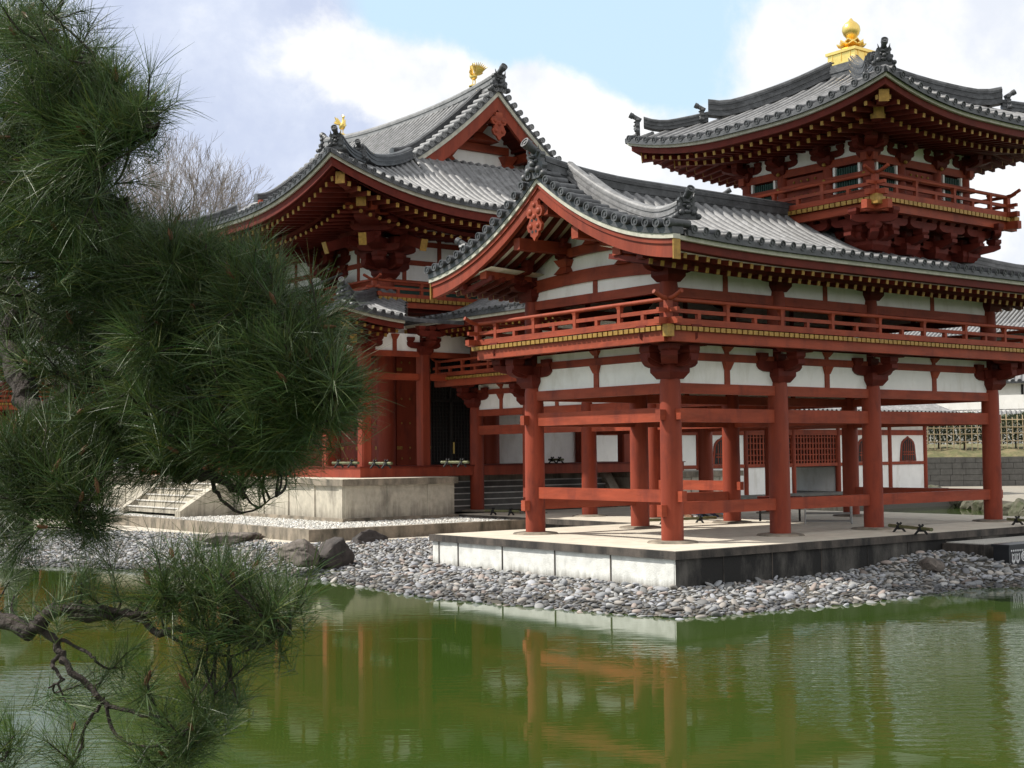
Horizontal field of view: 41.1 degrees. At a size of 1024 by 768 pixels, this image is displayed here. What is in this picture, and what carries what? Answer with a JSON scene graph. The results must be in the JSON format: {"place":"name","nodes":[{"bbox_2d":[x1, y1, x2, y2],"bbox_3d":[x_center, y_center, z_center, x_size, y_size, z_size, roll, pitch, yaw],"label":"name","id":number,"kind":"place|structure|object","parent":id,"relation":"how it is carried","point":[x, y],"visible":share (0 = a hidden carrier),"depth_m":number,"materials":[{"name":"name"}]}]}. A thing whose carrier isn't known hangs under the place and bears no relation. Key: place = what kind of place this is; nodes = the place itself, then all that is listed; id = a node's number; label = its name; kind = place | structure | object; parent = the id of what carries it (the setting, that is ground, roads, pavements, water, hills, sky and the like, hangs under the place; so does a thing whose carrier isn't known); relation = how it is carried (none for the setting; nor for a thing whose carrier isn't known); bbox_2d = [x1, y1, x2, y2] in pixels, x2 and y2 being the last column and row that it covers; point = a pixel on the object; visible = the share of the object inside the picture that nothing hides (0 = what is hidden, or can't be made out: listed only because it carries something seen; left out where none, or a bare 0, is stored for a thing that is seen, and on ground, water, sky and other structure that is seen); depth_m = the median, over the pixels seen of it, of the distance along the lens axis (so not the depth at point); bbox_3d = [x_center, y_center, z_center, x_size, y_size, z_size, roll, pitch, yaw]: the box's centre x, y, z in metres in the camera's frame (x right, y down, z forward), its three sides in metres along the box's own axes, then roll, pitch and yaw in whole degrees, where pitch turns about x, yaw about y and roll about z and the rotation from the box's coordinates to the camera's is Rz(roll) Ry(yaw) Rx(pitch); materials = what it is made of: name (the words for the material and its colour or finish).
{"place":"outdoors","nodes":[
{"label":"outdoors","id":0,"kind":"place"},
{"bbox_2d":[0,283,41,399],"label":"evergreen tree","id":1,"kind":"object","parent":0,"point":[25,318],"visible":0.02,"depth_m":100.21,"materials":[{"name":"green wood"}]},
{"bbox_2d":[0,275,52,319],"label":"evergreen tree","id":2,"kind":"object","parent":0,"point":[7,300],"depth_m":103.15,"materials":[{"name":"green wood"}]},
{"bbox_2d":[117,186,215,473],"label":"bare tree","id":3,"kind":"object","parent":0,"point":[180,219],"visible":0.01,"depth_m":124.80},
{"bbox_2d":[117,132,258,221],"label":"bare tree","id":4,"kind":"object","parent":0,"point":[221,201],"visible":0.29,"depth_m":115.98,"materials":[{"name":"plant"}]},
{"bbox_2d":[112,126,272,221],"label":"bare tree","id":5,"kind":"object","parent":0,"point":[171,166],"visible":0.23,"depth_m":119.76,"materials":[{"name":"plant"}]},
{"bbox_2d":[0,0,404,767],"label":"pine tree","id":6,"kind":"object","parent":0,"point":[228,360],"visible":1,"depth_m":3.41,"materials":[{"name":"green plant"}]},
{"bbox_2d":[92,507,507,528],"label":"terrace gravel","id":7,"kind":"structure","parent":0,"point":[277,522],"depth_m":37.09,"materials":[{"name":"gravel"}]},
{"bbox_2d":[369,460,392,468],"bbox_3d":[-3.245,1.980,33.736,0.305,0.224,0.868,2,-4,-44],"label":"bamboo barrier","id":8,"kind":"object","parent":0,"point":[377,464],"visible":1,"depth_m":33.69,"materials":[{"name":"beige wood"}]},
{"bbox_2d":[96,63,731,477],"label":"temple hall","id":9,"kind":"structure","parent":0,"point":[390,211],"depth_m":42.22,"materials":[{"name":"brown wood"}]},
{"bbox_2d":[304,428,321,464],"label":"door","id":10,"kind":"structure","parent":9,"relation":"in","point":[320,428],"depth_m":45.68,"materials":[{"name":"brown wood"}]},
{"bbox_2d":[334,115,346,134],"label":"golden phoenix","id":11,"kind":"object","parent":9,"relation":"on","point":[342,125],"visible":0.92,"depth_m":52.81,"materials":[{"name":"gold metal"}]},
{"bbox_2d":[341,360,357,464],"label":"door","id":12,"kind":"structure","parent":9,"relation":"in","point":[352,453],"depth_m":44.01,"materials":[{"name":"brown wood"}]},
{"bbox_2d":[371,357,376,461],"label":"door","id":13,"kind":"structure","parent":9,"relation":"in","point":[374,442],"depth_m":42.85,"materials":[{"name":"brown wood"}]},
{"bbox_2d":[395,357,430,464],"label":"door","id":14,"kind":"structure","parent":9,"relation":"in","point":[406,425],"depth_m":42.81,"materials":[{"name":"brown wood"}]},
{"bbox_2d":[430,358,481,464],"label":"lattice door","id":15,"kind":"structure","parent":9,"relation":"in","point":[450,401],"depth_m":43.92,"materials":[{"name":"black paint"}]},
{"bbox_2d":[469,62,486,86],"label":"golden phoenix","id":16,"kind":"object","parent":9,"relation":"on","point":[478,69],"visible":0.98,"depth_m":45.88,"materials":[{"name":"gold metal"}]},
{"bbox_2d":[548,457,563,463],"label":"bamboo barrier","id":17,"kind":"object","parent":9,"relation":"on","point":[558,459],"visible":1,"depth_m":43.29,"materials":[{"name":"black wood"}]},
{"bbox_2d":[440,459,469,466],"bbox_3d":[-1.475,2.038,35.248,0.305,0.224,1.118,2,-4,-41],"label":"bamboo barrier","id":18,"kind":"object","parent":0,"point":[449,462],"visible":1,"depth_m":35.21,"materials":[{"name":"beige wood"}]},
{"bbox_2d":[0,506,1023,767],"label":"pond water","id":19,"kind":"structure","parent":0,"point":[382,678],"depth_m":15.36,"materials":[{"name":"liquid"}]},
{"bbox_2d":[0,496,1023,617],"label":"sand ground","id":20,"kind":"structure","parent":0,"point":[900,506],"depth_m":26.57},
{"bbox_2d":[0,520,33,535],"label":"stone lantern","id":21,"kind":"object","parent":20,"relation":"on","point":[15,531],"depth_m":38.06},
{"bbox_2d":[196,532,265,544],"bbox_3d":[-6.903,3.859,33.661,1.722,0.405,0.974,1,-3,-21],"label":"garden rock","id":22,"kind":"object","parent":20,"relation":"on","point":[253,535],"visible":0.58,"depth_m":33.40,"materials":[{"name":"stone"}]},
{"bbox_2d":[275,539,319,566],"bbox_3d":[-4.516,3.660,29.564,1.080,0.616,0.984,1,-3,-29],"label":"garden rock","id":23,"kind":"object","parent":20,"relation":"on","point":[291,547],"visible":0.82,"depth_m":29.29,"materials":[{"name":"stone"}]},
{"bbox_2d":[315,537,354,568],"bbox_3d":[-3.894,3.718,29.791,0.890,0.748,0.757,-1,-3,4],"label":"garden rock","id":24,"kind":"object","parent":20,"relation":"on","point":[345,556],"visible":0.79,"depth_m":29.63,"materials":[{"name":"stone"}]},
{"bbox_2d":[350,529,387,543],"bbox_3d":[-3.453,3.786,32.908,0.747,0.575,1.284,-2,-3,30],"label":"garden rock","id":25,"kind":"object","parent":20,"relation":"on","point":[367,535],"visible":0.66,"depth_m":32.68,"materials":[{"name":"stone"}]},
{"bbox_2d":[45,507,842,541],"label":"gravel terrace","id":26,"kind":"structure","parent":20,"relation":"on","point":[314,534],"depth_m":35.44,"materials":[{"name":"stone"}]},
{"bbox_2d":[98,470,743,521],"bbox_3d":[-4.474,3.829,48.245,17.500,1.420,17.850,2,-4,-38],"label":"stone podium","id":27,"kind":"object","parent":26,"relation":"on","point":[338,499],"visible":0.56,"depth_m":39.42,"materials":[{"name":"stone"}]},
{"bbox_2d":[332,459,358,467],"bbox_3d":[-4.490,2.148,36.803,0.305,0.224,1.188,2,-4,-42],"label":"bamboo barrier","id":28,"kind":"object","parent":27,"relation":"on","point":[352,462],"visible":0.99,"depth_m":36.70,"materials":[{"name":"beige wood"}]},
{"bbox_2d":[473,596,480,601],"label":"shore cobble","id":29,"kind":"object","parent":20,"relation":"on","point":[475,598],"visible":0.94,"depth_m":24.12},
{"bbox_2d":[498,578,505,583],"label":"shore cobble","id":30,"kind":"object","parent":20,"relation":"on","point":[501,580],"visible":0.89,"depth_m":25.90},
{"bbox_2d":[503,589,515,593],"bbox_3d":[-0.045,3.758,24.704,0.239,0.097,0.196,2,5,-10],"label":"shore cobble","id":31,"kind":"object","parent":20,"relation":"on","point":[509,590],"visible":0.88,"depth_m":24.65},
{"bbox_2d":[517,597,526,602],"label":"shore cobble","id":32,"kind":"object","parent":20,"relation":"on","point":[522,600],"visible":0.99,"depth_m":23.69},
{"bbox_2d":[529,574,537,578],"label":"shore cobble","id":33,"kind":"object","parent":20,"relation":"on","point":[533,576],"visible":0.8,"depth_m":26.30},
{"bbox_2d":[534,603,544,607],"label":"shore cobble","id":34,"kind":"object","parent":20,"relation":"on","point":[538,605],"visible":0.87,"depth_m":23.12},
{"bbox_2d":[564,596,573,600],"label":"shore cobble","id":35,"kind":"object","parent":20,"relation":"on","point":[569,597],"visible":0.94,"depth_m":23.47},
{"bbox_2d":[580,587,590,590],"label":"shore cobble","id":36,"kind":"object","parent":20,"relation":"on","point":[585,588],"visible":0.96,"depth_m":24.31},
{"bbox_2d":[596,592,607,596],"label":"shore cobble","id":37,"kind":"object","parent":20,"relation":"on","point":[601,594],"visible":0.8,"depth_m":23.56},
{"bbox_2d":[608,597,619,601],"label":"shore cobble","id":38,"kind":"object","parent":20,"relation":"on","point":[612,599],"visible":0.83,"depth_m":23.08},
{"bbox_2d":[614,588,622,593],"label":"shore cobble","id":39,"kind":"object","parent":20,"relation":"on","point":[617,591],"visible":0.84,"depth_m":23.69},
{"bbox_2d":[614,600,624,604],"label":"shore cobble","id":40,"kind":"object","parent":20,"relation":"on","point":[618,602],"visible":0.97,"depth_m":22.74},
{"bbox_2d":[630,600,642,604],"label":"shore cobble","id":41,"kind":"object","parent":20,"relation":"on","point":[638,602],"visible":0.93,"depth_m":22.68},
{"bbox_2d":[632,609,641,613],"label":"shore cobble","id":42,"kind":"object","parent":20,"relation":"on","point":[636,611],"visible":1,"depth_m":22.01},
{"bbox_2d":[656,602,665,606],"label":"shore cobble","id":43,"kind":"object","parent":20,"relation":"on","point":[662,604],"visible":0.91,"depth_m":22.30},
{"bbox_2d":[657,587,667,591],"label":"shore cobble","id":44,"kind":"object","parent":20,"relation":"on","point":[662,589],"visible":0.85,"depth_m":23.60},
{"bbox_2d":[670,584,677,588],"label":"shore cobble","id":45,"kind":"object","parent":20,"relation":"on","point":[673,586],"visible":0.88,"depth_m":23.73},
{"bbox_2d":[671,601,678,606],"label":"shore cobble","id":46,"kind":"object","parent":20,"relation":"on","point":[674,604],"visible":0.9,"depth_m":22.33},
{"bbox_2d":[669,615,681,617],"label":"shore cobble","id":47,"kind":"object","parent":20,"relation":"on","point":[676,616],"visible":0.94,"depth_m":21.48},
{"bbox_2d":[670,607,682,610],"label":"shore cobble","id":48,"kind":"object","parent":20,"relation":"on","point":[676,608],"visible":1,"depth_m":21.98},
{"bbox_2d":[684,606,691,612],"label":"shore cobble","id":49,"kind":"object","parent":20,"relation":"on","point":[688,609],"visible":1,"depth_m":21.90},
{"bbox_2d":[686,596,695,601],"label":"shore cobble","id":50,"kind":"object","parent":20,"relation":"on","point":[690,599],"visible":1,"depth_m":22.71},
{"bbox_2d":[696,599,708,605],"bbox_3d":[3.145,3.604,22.512,0.185,0.083,0.218,-25,19,-37],"label":"shore cobble","id":51,"kind":"object","parent":20,"relation":"on","point":[703,602],"visible":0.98,"depth_m":22.47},
{"bbox_2d":[706,598,715,601],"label":"shore cobble","id":52,"kind":"object","parent":20,"relation":"on","point":[711,599],"visible":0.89,"depth_m":22.71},
{"bbox_2d":[708,606,716,611],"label":"shore cobble","id":53,"kind":"object","parent":20,"relation":"on","point":[713,608],"visible":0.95,"depth_m":22.02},
{"bbox_2d":[711,611,721,615],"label":"shore cobble","id":54,"kind":"object","parent":20,"relation":"on","point":[715,613],"visible":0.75,"depth_m":21.62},
{"bbox_2d":[714,580,721,585],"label":"shore cobble","id":55,"kind":"object","parent":20,"relation":"on","point":[718,583],"visible":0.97,"depth_m":24.32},
{"bbox_2d":[719,602,726,607],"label":"shore cobble","id":56,"kind":"object","parent":20,"relation":"on","point":[723,604],"visible":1,"depth_m":22.33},
{"bbox_2d":[429,506,1023,587],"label":"stone platform","id":57,"kind":"structure","parent":20,"relation":"on","point":[608,544],"depth_m":27.45,"materials":[{"name":"stone"}]},
{"bbox_2d":[484,508,519,515],"bbox_3d":[-0.279,3.603,38.517,1.154,0.224,0.305,-2,-3,33],"label":"bamboo barrier","id":58,"kind":"object","parent":57,"relation":"on","point":[511,511],"visible":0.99,"depth_m":38.45,"materials":[{"name":"beige wood"}]},
{"bbox_2d":[650,514,716,523],"bbox_3d":[4.100,3.277,32.957,2.079,0.224,0.305,1,-3,-30],"label":"bamboo barrier","id":59,"kind":"object","parent":57,"relation":"on","point":[699,518],"visible":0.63,"depth_m":33.14,"materials":[{"name":"beige wood"}]},
{"bbox_2d":[404,138,1023,540],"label":"wing gallery","id":60,"kind":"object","parent":57,"relation":"on","point":[655,320],"visible":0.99,"depth_m":28.90,"materials":[{"name":"brown wood"}]},
{"bbox_2d":[625,18,1023,273],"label":"corner tower","id":61,"kind":"structure","parent":60,"relation":"on","point":[852,141],"depth_m":31.43,"materials":[{"name":"red wood"}]},
{"bbox_2d":[755,183,772,199],"bbox_3d":[6.145,-4.443,33.189,0.063,0.800,0.620,2,-4,-38],"label":"window","id":62,"kind":"structure","parent":61,"relation":"in","point":[765,187],"depth_m":33.16,"materials":[{"name":"green paint"}]},
{"bbox_2d":[786,172,822,202],"bbox_3d":[6.918,-4.451,32.198,0.099,0.900,1.383,2,-4,-38],"label":"door","id":63,"kind":"structure","parent":61,"relation":"in","point":[818,176],"depth_m":32.21,"materials":[{"name":"brown wood"}]},
{"bbox_2d":[837,165,857,193],"bbox_3d":[7.681,-4.559,31.205,0.063,0.800,0.620,2,-4,-38],"label":"window","id":64,"kind":"structure","parent":61,"relation":"in","point":[851,169],"depth_m":31.19,"materials":[{"name":"green paint"}]},
{"bbox_2d":[878,164,894,190],"bbox_3d":[8.508,-4.573,31.100,0.620,0.800,0.063,2,-4,-38],"label":"window","id":65,"kind":"structure","parent":61,"relation":"in","point":[889,169],"depth_m":31.14,"materials":[{"name":"green paint"}]},
{"bbox_2d":[906,170,933,197],"bbox_3d":[9.498,-4.494,31.869,1.383,0.900,0.099,2,-4,-38],"label":"door","id":66,"kind":"structure","parent":61,"relation":"in","point":[908,173],"depth_m":31.91,"materials":[{"name":"brown wood"}]},
{"bbox_2d":[945,177,959,202],"bbox_3d":[10.495,-4.516,32.634,0.620,0.800,0.063,2,-4,-38],"label":"window","id":67,"kind":"structure","parent":61,"relation":"in","point":[947,180],"depth_m":32.60,"materials":[{"name":"green paint"}]},
{"bbox_2d":[757,496,801,520],"bbox_3d":[6.566,3.056,33.486,1.070,0.606,0.360,-1,-3,12],"label":"wooden bench","id":68,"kind":"object","parent":57,"relation":"on","point":[762,497],"visible":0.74,"depth_m":33.39,"materials":[{"name":"red wood"}]},
{"bbox_2d":[804,506,852,523],"bbox_3d":[7.484,3.083,32.327,1.099,0.434,0.536,-1,-3,11],"label":"display stand","id":69,"kind":"object","parent":57,"relation":"on","point":[850,520],"visible":0.69,"depth_m":32.16,"materials":[{"name":"grey metal"}]},
{"bbox_2d":[888,522,932,534],"bbox_3d":[8.274,3.002,28.387,0.305,0.224,1.731,0,-3,-13],"label":"bamboo barrier","id":70,"kind":"object","parent":57,"relation":"on","point":[899,526],"visible":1,"depth_m":28.26,"materials":[{"name":"beige wood"}]},
{"bbox_2d":[1006,516,1023,524],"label":"bamboo barrier","id":71,"kind":"object","parent":57,"relation":"on","point":[1016,519],"visible":1,"depth_m":30.92,"materials":[{"name":"beige wood"}]},
{"bbox_2d":[731,599,738,605],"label":"shore cobble","id":72,"kind":"object","parent":20,"relation":"on","point":[734,601],"visible":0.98,"depth_m":22.57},
{"bbox_2d":[739,607,748,611],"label":"shore cobble","id":73,"kind":"object","parent":20,"relation":"on","point":[743,609],"visible":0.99,"depth_m":22.09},
{"bbox_2d":[746,597,756,601],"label":"shore cobble","id":74,"kind":"object","parent":20,"relation":"on","point":[748,599],"visible":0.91,"depth_m":22.86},
{"bbox_2d":[748,607,756,611],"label":"shore cobble","id":75,"kind":"object","parent":20,"relation":"on","point":[751,609],"visible":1,"depth_m":22.20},
{"bbox_2d":[761,580,773,583],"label":"shore cobble","id":76,"kind":"object","parent":20,"relation":"on","point":[768,581],"visible":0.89,"depth_m":24.74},
{"bbox_2d":[596,404,957,498],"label":"corridor","id":77,"kind":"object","parent":20,"relation":"on","point":[815,455],"visible":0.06,"depth_m":60.46,"materials":[{"name":"paint"}]},
{"bbox_2d":[713,437,721,464],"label":"cusped window","id":78,"kind":"structure","parent":77,"relation":"in","point":[717,448],"depth_m":56.01,"materials":[{"name":"brown wood"}]},
{"bbox_2d":[748,435,791,463],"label":"lattice window","id":79,"kind":"structure","parent":77,"relation":"in","point":[759,437],"depth_m":57.57,"materials":[{"name":"brown wood"}]},
{"bbox_2d":[795,435,836,462],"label":"lattice window","id":80,"kind":"structure","parent":77,"relation":"in","point":[818,451],"depth_m":59.87,"materials":[{"name":"brown wood"}]},
{"bbox_2d":[858,439,861,461],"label":"cusped window","id":81,"kind":"structure","parent":77,"relation":"in","point":[860,441],"depth_m":61.64,"materials":[{"name":"brown wood"}]},
{"bbox_2d":[900,436,915,460],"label":"cusped window","id":82,"kind":"structure","parent":77,"relation":"in","point":[907,449],"depth_m":63.77,"materials":[{"name":"brown wood"}]},
{"bbox_2d":[785,593,794,598],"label":"shore cobble","id":83,"kind":"object","parent":20,"relation":"on","point":[788,596],"visible":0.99,"depth_m":23.35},
{"bbox_2d":[808,598,816,602],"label":"shore cobble","id":84,"kind":"object","parent":20,"relation":"on","point":[812,600],"visible":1,"depth_m":23.09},
{"bbox_2d":[809,582,816,590],"bbox_3d":[5.369,3.635,24.350,0.079,0.230,0.154,42,-26,-7],"label":"shore cobble","id":85,"kind":"object","parent":20,"relation":"on","point":[813,586],"visible":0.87,"depth_m":24.31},
{"bbox_2d":[880,560,891,564],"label":"shore cobble","id":86,"kind":"object","parent":20,"relation":"on","point":[887,562],"visible":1,"depth_m":27.11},
{"bbox_2d":[883,572,893,576],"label":"shore cobble","id":87,"kind":"object","parent":20,"relation":"on","point":[887,573],"visible":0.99,"depth_m":26.18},
{"bbox_2d":[894,572,903,576],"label":"shore cobble","id":88,"kind":"object","parent":20,"relation":"on","point":[898,573],"visible":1,"depth_m":26.21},
{"bbox_2d":[904,572,911,578],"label":"shore cobble","id":89,"kind":"object","parent":20,"relation":"on","point":[907,576],"visible":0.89,"depth_m":26.03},
{"bbox_2d":[918,557,944,571],"bbox_3d":[8.242,3.590,26.832,0.523,0.364,0.549,-2,-3,28],"label":"garden rock","id":90,"kind":"object","parent":20,"relation":"on","point":[931,564],"visible":0.86,"depth_m":26.64,"materials":[{"name":"stone"}]},
{"bbox_2d":[934,583,941,589],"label":"shore cobble","id":91,"kind":"object","parent":20,"relation":"on","point":[938,585],"visible":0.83,"depth_m":25.11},
{"bbox_2d":[965,581,975,585],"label":"shore cobble","id":92,"kind":"object","parent":20,"relation":"on","point":[971,583],"visible":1,"depth_m":25.81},
{"bbox_2d":[973,580,982,584],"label":"shore cobble","id":93,"kind":"object","parent":20,"relation":"on","point":[978,582],"visible":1,"depth_m":25.88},
{"bbox_2d":[991,541,1023,564],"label":"black panel box","id":94,"kind":"object","parent":20,"relation":"on","point":[1012,553],"visible":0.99,"depth_m":27.49,"materials":[{"name":"paint"}]},
{"bbox_2d":[1,0,1023,460],"label":"sky","id":95,"kind":"structure","parent":0,"point":[274,76],"materials":[{"name":"white"}]},
{"bbox_2d":[114,465,1023,503],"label":"bank","id":96,"kind":"structure","parent":0,"point":[1012,493],"depth_m":67.00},
{"bbox_2d":[960,500,973,508],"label":"garden rock","id":97,"kind":"object","parent":96,"relation":"on","point":[966,504],"visible":0.18,"depth_m":58.82,"materials":[{"name":"stone"}]},
{"bbox_2d":[927,456,1023,486],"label":"retaining wall","id":98,"kind":"structure","parent":96,"relation":"on","point":[953,471],"depth_m":76.94,"materials":[{"name":"stone"}]},
{"bbox_2d":[971,500,982,510],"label":"garden rock","id":99,"kind":"object","parent":96,"relation":"on","point":[977,505],"visible":0.26,"depth_m":57.56,"materials":[{"name":"stone"}]},
{"bbox_2d":[1003,502,1012,514],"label":"garden rock","id":100,"kind":"object","parent":96,"relation":"on","point":[1006,507],"visible":0.28,"depth_m":53.58,"materials":[{"name":"stone"}]},
{"bbox_2d":[1008,498,1023,515],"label":"garden rock","id":101,"kind":"object","parent":96,"relation":"on","point":[1016,508],"visible":0.62,"depth_m":52.28,"materials":[{"name":"stone"}]},
{"bbox_2d":[927,443,1023,458],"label":"grass bank","id":102,"kind":"structure","parent":0,"point":[1009,451],"depth_m":78.39,"materials":[{"name":"plant"}]},
{"bbox_2d":[884,308,1023,342],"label":"tiled roof building","id":103,"kind":"structure","parent":102,"relation":"on","point":[1014,317],"depth_m":113.84,"materials":[{"name":"grey ceramic"}]},
{"bbox_2d":[926,411,1023,448],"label":"hedge","id":104,"kind":"object","parent":102,"relation":"on","point":[962,429],"visible":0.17,"depth_m":79.87,"materials":[{"name":"green plant"}]},
{"bbox_2d":[926,415,1023,450],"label":"bamboo fence","id":105,"kind":"object","parent":102,"relation":"on","point":[977,433],"visible":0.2,"depth_m":79.00,"materials":[{"name":"wood"}]},
{"bbox_2d":[929,395,1023,443],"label":"white garden wall","id":106,"kind":"structure","parent":102,"relation":"on","point":[1011,404],"depth_m":91.51,"materials":[{"name":"paint"}]},
{"bbox_2d":[998,374,1023,394],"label":"tiled roof building","id":107,"kind":"structure","parent":102,"relation":"on","point":[1014,385],"depth_m":96.27,"materials":[{"name":"white paint"}]},
{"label":"far platform","id":108,"kind":"object","parent":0,"visible":0},
{"bbox_2d":[0,332,145,471],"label":"wing gallery","id":109,"kind":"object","parent":108,"relation":"on","point":[3,397],"visible":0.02,"depth_m":57.95,"materials":[{"name":"brown wood"}]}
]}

